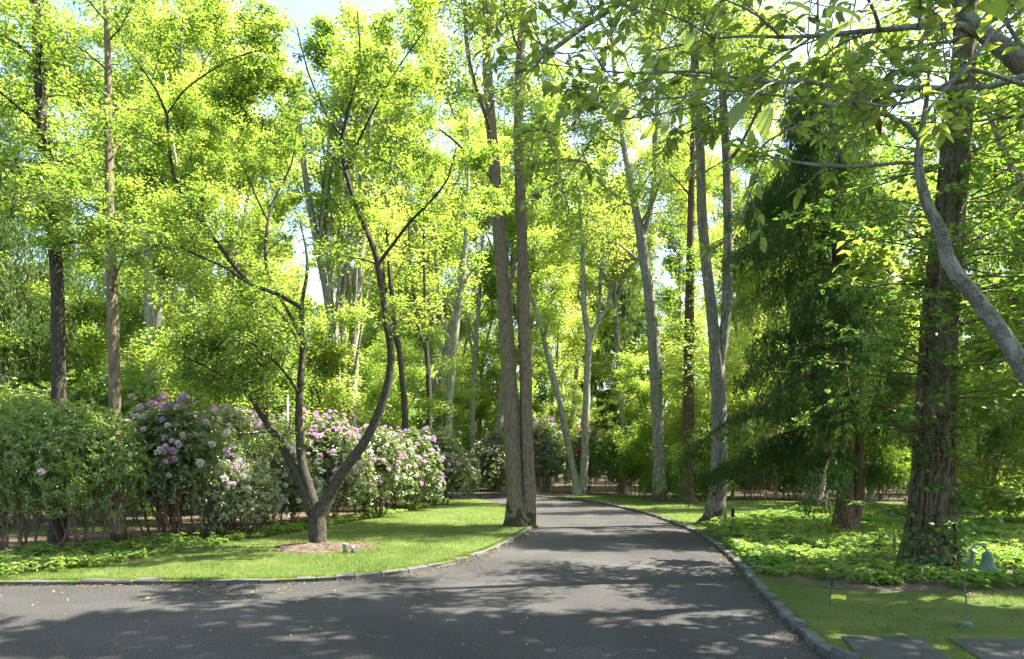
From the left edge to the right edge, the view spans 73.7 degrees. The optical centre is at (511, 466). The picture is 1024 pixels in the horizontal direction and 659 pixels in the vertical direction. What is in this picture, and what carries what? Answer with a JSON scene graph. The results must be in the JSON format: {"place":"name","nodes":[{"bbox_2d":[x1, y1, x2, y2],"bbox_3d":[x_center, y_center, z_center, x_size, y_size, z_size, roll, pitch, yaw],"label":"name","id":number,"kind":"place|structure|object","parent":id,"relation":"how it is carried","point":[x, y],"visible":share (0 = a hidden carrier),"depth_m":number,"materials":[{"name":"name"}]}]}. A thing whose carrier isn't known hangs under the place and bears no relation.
{"place":"outdoors","nodes":[
{"label":"outdoors","id":0,"kind":"place"},
{"bbox_2d":[0,523,164,535],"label":"lawn","id":1,"kind":"structure","parent":0,"point":[13,531],"depth_m":16.91,"materials":[{"name":"green plant"}]},
{"bbox_2d":[0,105,106,527],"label":"hemlock tree","id":2,"kind":"object","parent":1,"relation":"on","point":[16,322],"visible":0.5,"depth_m":17.45,"materials":[{"name":"green plant"}]},
{"bbox_2d":[8,499,197,515],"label":"lawn","id":3,"kind":"structure","parent":0,"point":[10,511],"depth_m":24.85,"materials":[{"name":"green plant"}]},
{"bbox_2d":[0,3,129,385],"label":"woodland tree","id":4,"kind":"object","parent":3,"relation":"on","point":[81,26],"visible":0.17,"depth_m":28.35,"materials":[{"name":"green plant"}]},
{"bbox_2d":[1,262,143,505],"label":"woodland sapling","id":5,"kind":"object","parent":3,"relation":"on","point":[123,335],"visible":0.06,"depth_m":26.08,"materials":[{"name":"green plant"}]},
{"bbox_2d":[24,32,268,408],"bbox_3d":[-16.185,-9.497,31.065,9.412,22.407,7.832,0,0,-25],"label":"woodland tree","id":6,"kind":"object","parent":3,"relation":"on","point":[166,312],"visible":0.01,"depth_m":29.38,"materials":[{"name":"green plant"}]},
{"bbox_2d":[49,0,258,509],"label":"woodland tree","id":7,"kind":"object","parent":3,"relation":"on","point":[158,317],"visible":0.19,"depth_m":25.20,"materials":[{"name":"green plant"}]},
{"bbox_2d":[116,0,322,364],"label":"forked grey tree","id":8,"kind":"object","parent":3,"relation":"on","point":[297,175],"visible":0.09,"depth_m":27.47,"materials":[{"name":"green plant"}]},
{"bbox_2d":[0,497,523,582],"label":"soil","id":9,"kind":"structure","parent":0,"point":[137,532],"depth_m":17.87,"materials":[{"name":"brown soil"}]},
{"bbox_2d":[0,0,89,365],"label":"woodland tree","id":10,"kind":"object","parent":9,"relation":"on","point":[4,5],"visible":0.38,"depth_m":17.42,"materials":[{"name":"green plant"}]},
{"bbox_2d":[0,377,122,531],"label":"bush","id":11,"kind":"object","parent":9,"relation":"on","point":[20,391],"visible":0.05,"depth_m":16.39,"materials":[{"name":"green plant"}]},
{"bbox_2d":[0,387,127,554],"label":"azalea bush","id":12,"kind":"object","parent":9,"relation":"on","point":[14,455],"visible":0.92,"depth_m":12.09,"materials":[{"name":"green plant"}]},
{"bbox_2d":[0,0,134,542],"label":"dark trunked tree","id":13,"kind":"object","parent":9,"relation":"on","point":[45,143],"visible":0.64,"depth_m":14.10,"materials":[{"name":"green plant"}]},
{"bbox_2d":[2,247,132,518],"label":"woodland sapling","id":14,"kind":"object","parent":9,"relation":"on","point":[98,304],"visible":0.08,"depth_m":19.51,"materials":[{"name":"green plant"}]},
{"bbox_2d":[21,400,151,550],"bbox_3d":[-8.079,0.191,12.856,2.300,2.878,1.763,0,0,0],"label":"azalea bush","id":15,"kind":"object","parent":9,"relation":"on","point":[112,467],"visible":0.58,"depth_m":12.74,"materials":[{"name":"green plant"}]},
{"bbox_2d":[12,273,194,521],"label":"woodland sapling","id":16,"kind":"object","parent":9,"relation":"on","point":[92,353],"visible":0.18,"depth_m":19.19,"materials":[{"name":"green plant"}]},
{"bbox_2d":[47,363,180,525],"bbox_3d":[-10.295,-0.534,18.022,3.182,4.344,2.345,0,0,0],"label":"laurel bush","id":17,"kind":"object","parent":9,"relation":"on","point":[103,396],"visible":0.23,"depth_m":17.79,"materials":[{"name":"green plant"}]},
{"bbox_2d":[0,0,243,542],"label":"tree","id":18,"kind":"object","parent":9,"relation":"on","point":[118,533],"visible":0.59,"depth_m":13.50,"materials":[{"name":"green plant"}]},
{"bbox_2d":[70,0,238,387],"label":"pale slim tree","id":19,"kind":"object","parent":9,"relation":"on","point":[148,165],"visible":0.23,"depth_m":23.11,"materials":[{"name":"green plant"}]},
{"bbox_2d":[100,391,251,541],"bbox_3d":[-7.133,-0.004,14.438,3.098,3.294,2.070,0,0,0],"label":"rhododendron","id":20,"kind":"object","parent":9,"relation":"on","point":[177,444],"visible":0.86,"depth_m":14.20,"materials":[{"name":"green plant"}]},
{"bbox_2d":[105,44,307,521],"bbox_3d":[-8.499,-4.943,19.641,6.030,13.251,4.569,0,0,34],"label":"woodland tree","id":21,"kind":"object","parent":9,"relation":"on","point":[241,225],"visible":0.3,"depth_m":19.04,"materials":[{"name":"green plant"}]},
{"bbox_2d":[141,0,296,404],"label":"woodland tree","id":22,"kind":"object","parent":9,"relation":"on","point":[228,57],"visible":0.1,"depth_m":25.99,"materials":[{"name":"green plant"}]},
{"bbox_2d":[133,302,305,508],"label":"woodland sapling","id":23,"kind":"object","parent":9,"relation":"on","point":[246,405],"visible":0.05,"depth_m":22.62,"materials":[{"name":"green plant"}]},
{"bbox_2d":[0,497,447,574],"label":"ground cover","id":24,"kind":"object","parent":9,"relation":"on","point":[71,555],"visible":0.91,"depth_m":12.40,"materials":[{"name":"green plant"}]},
{"bbox_2d":[127,241,329,407],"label":"woodland sapling","id":25,"kind":"object","parent":9,"relation":"on","point":[285,279],"visible":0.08,"depth_m":28.84,"materials":[{"name":"green plant"}]},
{"bbox_2d":[180,403,294,531],"bbox_3d":[-6.537,0.064,16.061,2.572,3.142,2.067,0,0,0],"label":"rhododendron","id":26,"kind":"object","parent":9,"relation":"on","point":[230,414],"visible":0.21,"depth_m":15.87,"materials":[{"name":"green plant"}]},
{"bbox_2d":[186,458,299,537],"bbox_3d":[-5.963,0.704,15.033,2.286,2.051,1.740,0,0,0],"label":"pale shrub","id":27,"kind":"object","parent":9,"relation":"on","point":[243,494],"visible":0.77,"depth_m":14.82,"materials":[{"name":"green plant"}]},
{"bbox_2d":[244,442,325,528],"bbox_3d":[-5.914,0.506,17.058,2.312,2.309,2.025,0,0,-37],"label":"rhododendron","id":28,"kind":"object","parent":9,"relation":"on","point":[290,485],"visible":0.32,"depth_m":16.80,"materials":[{"name":"green plant"}]},
{"bbox_2d":[234,295,378,510],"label":"woodland sapling","id":29,"kind":"object","parent":9,"relation":"on","point":[319,351],"visible":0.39,"depth_m":23.57,"materials":[{"name":"green plant"}]},
{"bbox_2d":[279,407,382,518],"bbox_3d":[-5.245,-0.030,19.365,2.819,3.324,2.566,0,0,-41],"label":"rhododendron","id":30,"kind":"object","parent":9,"relation":"on","point":[332,451],"visible":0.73,"depth_m":19.05,"materials":[{"name":"green plant"}]},
{"bbox_2d":[282,53,380,433],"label":"upright stem tree","id":31,"kind":"object","parent":9,"relation":"on","point":[326,277],"visible":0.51,"depth_m":24.80,"materials":[{"name":"green plant"}]},
{"bbox_2d":[279,30,390,433],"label":"upright stem tree","id":32,"kind":"object","parent":9,"relation":"on","point":[343,284],"visible":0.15,"depth_m":25.87,"materials":[{"name":"green plant"}]},
{"bbox_2d":[276,319,439,497],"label":"woodland sapling","id":33,"kind":"object","parent":9,"relation":"on","point":[396,388],"visible":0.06,"depth_m":33.37,"materials":[{"name":"green plant"}]},
{"bbox_2d":[338,423,422,517],"bbox_3d":[-4.193,0.143,21.007,2.917,2.983,2.267,0,0,0],"label":"rhododendron","id":34,"kind":"object","parent":9,"relation":"on","point":[383,451],"visible":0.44,"depth_m":20.78,"materials":[{"name":"green plant"}]},
{"bbox_2d":[352,120,428,487],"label":"slender tree","id":35,"kind":"object","parent":9,"relation":"on","point":[389,281],"visible":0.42,"depth_m":27.03,"materials":[{"name":"green plant"}]},
{"bbox_2d":[324,317,470,502],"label":"woodland sapling","id":36,"kind":"object","parent":9,"relation":"on","point":[369,370],"visible":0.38,"depth_m":29.25,"materials":[{"name":"green plant"}]},
{"bbox_2d":[376,426,446,507],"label":"rhododendron","id":37,"kind":"object","parent":9,"relation":"on","point":[426,462],"visible":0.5,"depth_m":24.16,"materials":[{"name":"green plant"}]},
{"bbox_2d":[378,135,458,434],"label":"slender tree","id":38,"kind":"object","parent":9,"relation":"on","point":[424,283],"visible":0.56,"depth_m":32.96,"materials":[{"name":"green plant"}]},
{"bbox_2d":[409,425,480,504],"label":"rhododendron","id":39,"kind":"object","parent":9,"relation":"on","point":[457,467],"visible":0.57,"depth_m":28.05,"materials":[{"name":"green plant"}]},
{"bbox_2d":[316,32,429,432],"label":"upright stem tree","id":40,"kind":"object","parent":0,"point":[362,242],"visible":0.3,"depth_m":24.35,"materials":[{"name":"green plant"}]},
{"bbox_2d":[0,495,826,658],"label":"driveway","id":41,"kind":"structure","parent":0,"point":[53,625],"depth_m":7.55,"materials":[{"name":"grey asphalt"}]},
{"bbox_2d":[0,499,1023,658],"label":"leaf debris","id":42,"kind":"object","parent":41,"relation":"on","point":[779,619],"visible":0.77,"depth_m":9.94,"materials":[{"name":"brown plant"}]},
{"bbox_2d":[0,494,1023,658],"bbox_3d":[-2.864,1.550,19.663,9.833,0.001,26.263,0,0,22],"label":"lawn","id":43,"kind":"structure","parent":0,"point":[419,534],"depth_m":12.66,"materials":[{"name":"green plant"}]},
{"bbox_2d":[272,542,376,553],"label":"mulch","id":44,"kind":"object","parent":43,"relation":"on","point":[285,548],"visible":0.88,"depth_m":12.68,"materials":[{"name":"brown wood"}]},
{"bbox_2d":[0,0,513,542],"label":"maple tree","id":45,"kind":"object","parent":44,"relation":"on","point":[232,352],"visible":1,"depth_m":12.40,"materials":[{"name":"green plant"}]},
{"bbox_2d":[322,0,669,527],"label":"twin oak","id":46,"kind":"object","parent":43,"relation":"on","point":[520,510],"visible":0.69,"depth_m":17.79,"materials":[{"name":"green plant"}]},
{"bbox_2d":[0,0,1023,467],"label":"sky","id":47,"kind":"structure","parent":0,"point":[303,9],"materials":[{"name":"white"}]},
{"bbox_2d":[387,474,1021,644],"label":"soil","id":48,"kind":"structure","parent":0,"point":[599,488],"depth_m":41.62,"materials":[{"name":"brown soil"}]},
{"bbox_2d":[314,173,421,411],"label":"woodland tree","id":49,"kind":"object","parent":48,"relation":"on","point":[365,344],"visible":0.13,"depth_m":41.19,"materials":[{"name":"green plant"}]},
{"bbox_2d":[334,0,511,426],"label":"woodland tree","id":50,"kind":"object","parent":48,"relation":"on","point":[445,309],"visible":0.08,"depth_m":45.74,"materials":[{"name":"green plant"}]},
{"bbox_2d":[395,126,486,491],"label":"slender tree","id":51,"kind":"object","parent":48,"relation":"on","point":[444,352],"visible":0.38,"depth_m":35.92,"materials":[{"name":"green plant"}]},
{"bbox_2d":[407,115,490,492],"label":"slender tree","id":52,"kind":"object","parent":48,"relation":"on","point":[452,345],"visible":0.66,"depth_m":34.90,"materials":[{"name":"green plant"}]},
{"bbox_2d":[364,248,536,433],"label":"woodland tree","id":53,"kind":"object","parent":48,"relation":"on","point":[460,352],"visible":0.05,"depth_m":55.03,"materials":[{"name":"green plant"}]},
{"bbox_2d":[414,203,504,487],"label":"woodland tree","id":54,"kind":"object","parent":48,"relation":"on","point":[485,404],"visible":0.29,"depth_m":50.36,"materials":[{"name":"green plant"}]},
{"bbox_2d":[435,122,494,490],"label":"slender tree","id":55,"kind":"object","parent":48,"relation":"on","point":[474,347],"visible":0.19,"depth_m":43.91,"materials":[{"name":"green plant"}]},
{"bbox_2d":[470,428,506,491],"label":"rhododendron","id":56,"kind":"object","parent":48,"relation":"on","point":[492,465],"visible":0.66,"depth_m":42.49,"materials":[{"name":"green plant"}]},
{"bbox_2d":[396,0,609,490],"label":"woodland tree","id":57,"kind":"object","parent":48,"relation":"on","point":[507,176],"visible":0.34,"depth_m":43.12,"materials":[{"name":"green plant"}]},
{"bbox_2d":[443,113,588,440],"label":"woodland tree","id":58,"kind":"object","parent":48,"relation":"on","point":[533,229],"visible":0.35,"depth_m":44.06,"materials":[{"name":"green plant"}]},
{"bbox_2d":[421,49,620,486],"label":"woodland tree","id":59,"kind":"object","parent":48,"relation":"on","point":[565,394],"visible":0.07,"depth_m":52.17,"materials":[{"name":"green plant"}]},
{"bbox_2d":[493,207,605,488],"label":"woodland tree","id":60,"kind":"object","parent":48,"relation":"on","point":[557,350],"visible":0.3,"depth_m":47.45,"materials":[{"name":"green plant"}]},
{"bbox_2d":[533,415,572,492],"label":"rhododendron","id":61,"kind":"object","parent":48,"relation":"on","point":[549,457],"visible":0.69,"depth_m":41.10,"materials":[{"name":"green plant"}]},
{"bbox_2d":[508,177,641,483],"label":"woodland tree","id":62,"kind":"object","parent":48,"relation":"on","point":[576,374],"visible":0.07,"depth_m":60.85,"materials":[{"name":"green plant"}]},
{"bbox_2d":[493,174,668,494],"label":"leaning pale tree","id":63,"kind":"object","parent":48,"relation":"on","point":[579,483],"visible":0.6,"depth_m":37.37,"materials":[{"name":"green plant"}]},
{"bbox_2d":[567,424,604,492],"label":"rhododendron","id":64,"kind":"object","parent":48,"relation":"on","point":[577,448],"visible":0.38,"depth_m":41.03,"materials":[{"name":"green plant"}]},
{"bbox_2d":[512,144,667,431],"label":"woodland tree","id":65,"kind":"object","parent":48,"relation":"on","point":[601,338],"visible":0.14,"depth_m":53.82,"materials":[{"name":"green plant"}]},
{"bbox_2d":[589,425,639,493],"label":"laurel bush","id":66,"kind":"object","parent":48,"relation":"on","point":[607,455],"visible":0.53,"depth_m":38.79,"materials":[{"name":"green plant"}]},
{"bbox_2d":[531,54,713,493],"bbox_3d":[6.366,-10.229,39.483,8.441,23.901,13.063,0,0,-15],"label":"woodland tree","id":67,"kind":"object","parent":48,"relation":"on","point":[611,320],"visible":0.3,"depth_m":38.85,"materials":[{"name":"green plant"}]},
{"bbox_2d":[571,208,679,486],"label":"white pine","id":68,"kind":"object","parent":48,"relation":"on","point":[629,305],"visible":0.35,"depth_m":45.48,"materials":[{"name":"green plant"}]},
{"bbox_2d":[614,434,652,495],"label":"laurel bush","id":69,"kind":"object","parent":48,"relation":"on","point":[627,467],"visible":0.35,"depth_m":36.43,"materials":[{"name":"green plant"}]},
{"bbox_2d":[627,252,706,457],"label":"woodland tree","id":70,"kind":"object","parent":48,"relation":"on","point":[666,260],"visible":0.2,"depth_m":55.05,"materials":[{"name":"green plant"}]},
{"bbox_2d":[622,109,742,492],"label":"woodland tree","id":71,"kind":"object","parent":48,"relation":"on","point":[670,289],"visible":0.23,"depth_m":40.49,"materials":[{"name":"green plant"}]},
{"bbox_2d":[660,106,804,485],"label":"woodland tree","id":72,"kind":"object","parent":48,"relation":"on","point":[777,116],"visible":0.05,"depth_m":53.52,"materials":[{"name":"green plant"}]},
{"bbox_2d":[696,221,788,489],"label":"woodland tree","id":73,"kind":"object","parent":48,"relation":"on","point":[733,304],"visible":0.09,"depth_m":45.21,"materials":[{"name":"green plant"}]},
{"bbox_2d":[699,148,799,488],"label":"woodland tree","id":74,"kind":"object","parent":48,"relation":"on","point":[768,171],"visible":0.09,"depth_m":46.97,"materials":[{"name":"green plant"}]},
{"bbox_2d":[659,104,841,485],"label":"woodland tree","id":75,"kind":"object","parent":48,"relation":"on","point":[721,198],"visible":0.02,"depth_m":51.93,"materials":[{"name":"green plant"}]},
{"bbox_2d":[758,451,831,499],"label":"laurel bush","id":76,"kind":"object","parent":48,"relation":"on","point":[788,483],"visible":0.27,"depth_m":32.47,"materials":[{"name":"green plant"}]},
{"bbox_2d":[769,63,936,440],"bbox_3d":[16.839,-8.708,33.514,7.369,20.845,7.292,0,0,-17],"label":"woodland tree","id":77,"kind":"object","parent":48,"relation":"on","point":[892,158],"visible":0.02,"depth_m":31.99,"materials":[{"name":"green plant"}]},
{"bbox_2d":[702,504,1023,587],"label":"ground cover","id":78,"kind":"object","parent":48,"relation":"on","point":[767,526],"visible":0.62,"depth_m":12.15,"materials":[{"name":"green plant"}]},
{"bbox_2d":[864,443,911,500],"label":"laurel bush","id":79,"kind":"object","parent":48,"relation":"on","point":[902,469],"visible":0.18,"depth_m":31.51,"materials":[{"name":"green plant"}]},
{"bbox_2d":[840,60,1023,400],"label":"woodland tree","id":80,"kind":"object","parent":48,"relation":"on","point":[930,174],"visible":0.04,"depth_m":36.75,"materials":[{"name":"green plant"}]},
{"bbox_2d":[536,495,1023,658],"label":"lawn","id":81,"kind":"structure","parent":0,"point":[838,620],"depth_m":7.32,"materials":[{"name":"green plant"}]},
{"bbox_2d":[546,0,705,501],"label":"grey oak","id":82,"kind":"object","parent":81,"relation":"on","point":[655,367],"visible":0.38,"depth_m":30.13,"materials":[{"name":"green plant"}]},
{"bbox_2d":[611,347,699,496],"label":"woodland sapling","id":83,"kind":"object","parent":81,"relation":"on","point":[633,388],"visible":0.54,"depth_m":34.39,"materials":[{"name":"green plant"}]},
{"bbox_2d":[638,2,755,503],"bbox_3d":[7.474,-8.847,29.320,5.641,21.225,4.887,0,0,-33],"label":"ivy leafed tree","id":84,"kind":"object","parent":81,"relation":"on","point":[688,404],"visible":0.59,"depth_m":29.04,"materials":[{"name":"green plant"}]},
{"bbox_2d":[647,349,758,500],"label":"woodland sapling","id":85,"kind":"object","parent":81,"relation":"on","point":[707,398],"visible":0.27,"depth_m":31.14,"materials":[{"name":"green plant"}]},
{"bbox_2d":[662,309,806,498],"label":"woodland sapling","id":86,"kind":"object","parent":81,"relation":"on","point":[740,341],"visible":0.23,"depth_m":33.33,"materials":[{"name":"green plant"}]},
{"bbox_2d":[599,0,917,523],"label":"two stemmed oak","id":87,"kind":"object","parent":81,"relation":"on","point":[716,505],"visible":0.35,"depth_m":18.74,"materials":[{"name":"green plant"}]},
{"bbox_2d":[746,1,906,507],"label":"hemlock tree","id":88,"kind":"object","parent":81,"relation":"on","point":[808,495],"visible":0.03,"depth_m":25.38,"materials":[{"name":"green plant"}]},
{"bbox_2d":[774,124,942,502],"bbox_3d":[15.557,-6.170,29.657,5.426,15.736,7.161,0,0,-36],"label":"woodland tree","id":89,"kind":"object","parent":81,"relation":"on","point":[926,158],"visible":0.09,"depth_m":28.55,"materials":[{"name":"green plant"}]},
{"bbox_2d":[841,635,949,658],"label":"paving slab","id":90,"kind":"structure","parent":81,"relation":"on","point":[887,647],"depth_m":5.80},
{"bbox_2d":[832,226,1023,381],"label":"spreading oak","id":91,"kind":"object","parent":81,"relation":"on","point":[859,252],"visible":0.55,"depth_m":11.58,"materials":[{"name":"green plant"}]},
{"bbox_2d":[893,241,1023,503],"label":"woodland sapling","id":92,"kind":"object","parent":81,"relation":"on","point":[916,358],"visible":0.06,"depth_m":22.45,"materials":[{"name":"green plant"}]},
{"bbox_2d":[957,544,998,627],"bbox_3d":[4.530,1.163,6.638,0.373,0.833,0.192,0,0,0],"label":"garden lamp","id":93,"kind":"object","parent":81,"relation":"on","point":[987,563],"visible":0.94,"depth_m":6.62,"materials":[{"name":"teal metal"}]},
{"bbox_2d":[947,637,1023,658],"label":"paving slab","id":94,"kind":"structure","parent":81,"relation":"on","point":[986,648],"depth_m":5.80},
{"bbox_2d":[706,516,1023,595],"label":"soil","id":95,"kind":"structure","parent":0,"point":[923,584],"depth_m":8.96,"materials":[{"name":"brown soil"}]},
{"bbox_2d":[654,38,921,538],"bbox_3d":[6.729,-4.098,15.322,6.054,11.651,5.201,0,0,-14],"label":"weeping cypress","id":96,"kind":"object","parent":95,"relation":"on","point":[854,470],"visible":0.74,"depth_m":15.02,"materials":[{"name":"green plant"}]},
{"bbox_2d":[772,0,1023,570],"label":"vine clad tree","id":97,"kind":"object","parent":95,"relation":"on","point":[931,528],"visible":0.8,"depth_m":10.48,"materials":[{"name":"green plant"}]},
{"bbox_2d":[814,0,1023,374],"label":"spreading oak","id":98,"kind":"object","parent":95,"relation":"on","point":[977,128],"visible":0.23,"depth_m":17.88,"materials":[{"name":"green plant"}]},
{"bbox_2d":[914,122,1023,484],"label":"hemlock tree","id":99,"kind":"object","parent":95,"relation":"on","point":[992,435],"visible":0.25,"depth_m":19.81,"materials":[{"name":"green plant"}]},
{"bbox_2d":[956,283,1023,521],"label":"woodland sapling","id":100,"kind":"object","parent":95,"relation":"on","point":[991,498],"visible":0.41,"depth_m":17.95,"materials":[{"name":"green plant"}]},
{"label":"ground","id":101,"kind":"structure","parent":0,"visible":0},
{"bbox_2d":[162,188,306,353],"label":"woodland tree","id":102,"kind":"object","parent":101,"relation":"on","point":[259,256],"visible":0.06,"depth_m":37.84,"materials":[{"name":"green plant"}]},
{"bbox_2d":[0,526,532,585],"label":"kerb","id":103,"kind":"structure","parent":101,"relation":"on","point":[147,581],"depth_m":9.37,"materials":[{"name":"stone"}]},
{"bbox_2d":[280,105,512,419],"bbox_3d":[-6.769,-9.637,38.430,12.410,22.706,8.019,0,0,29],"label":"woodland tree","id":104,"kind":"object","parent":101,"relation":"on","point":[462,133],"visible":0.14,"depth_m":38.43,"materials":[{"name":"green plant"}]},
{"bbox_2d":[388,364,482,497],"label":"woodland sapling","id":105,"kind":"object","parent":101,"relation":"on","point":[420,425],"visible":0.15,"depth_m":35.79,"materials":[{"name":"green plant"}]},
{"bbox_2d":[445,493,860,658],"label":"kerb","id":106,"kind":"structure","parent":101,"relation":"on","point":[821,646],"depth_m":7.94,"materials":[{"name":"stone"}]},
{"bbox_2d":[467,0,1023,386],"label":"cherry tree","id":107,"kind":"object","parent":101,"relation":"on","point":[1007,52],"visible":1,"depth_m":3.98,"materials":[{"name":"green plant"}]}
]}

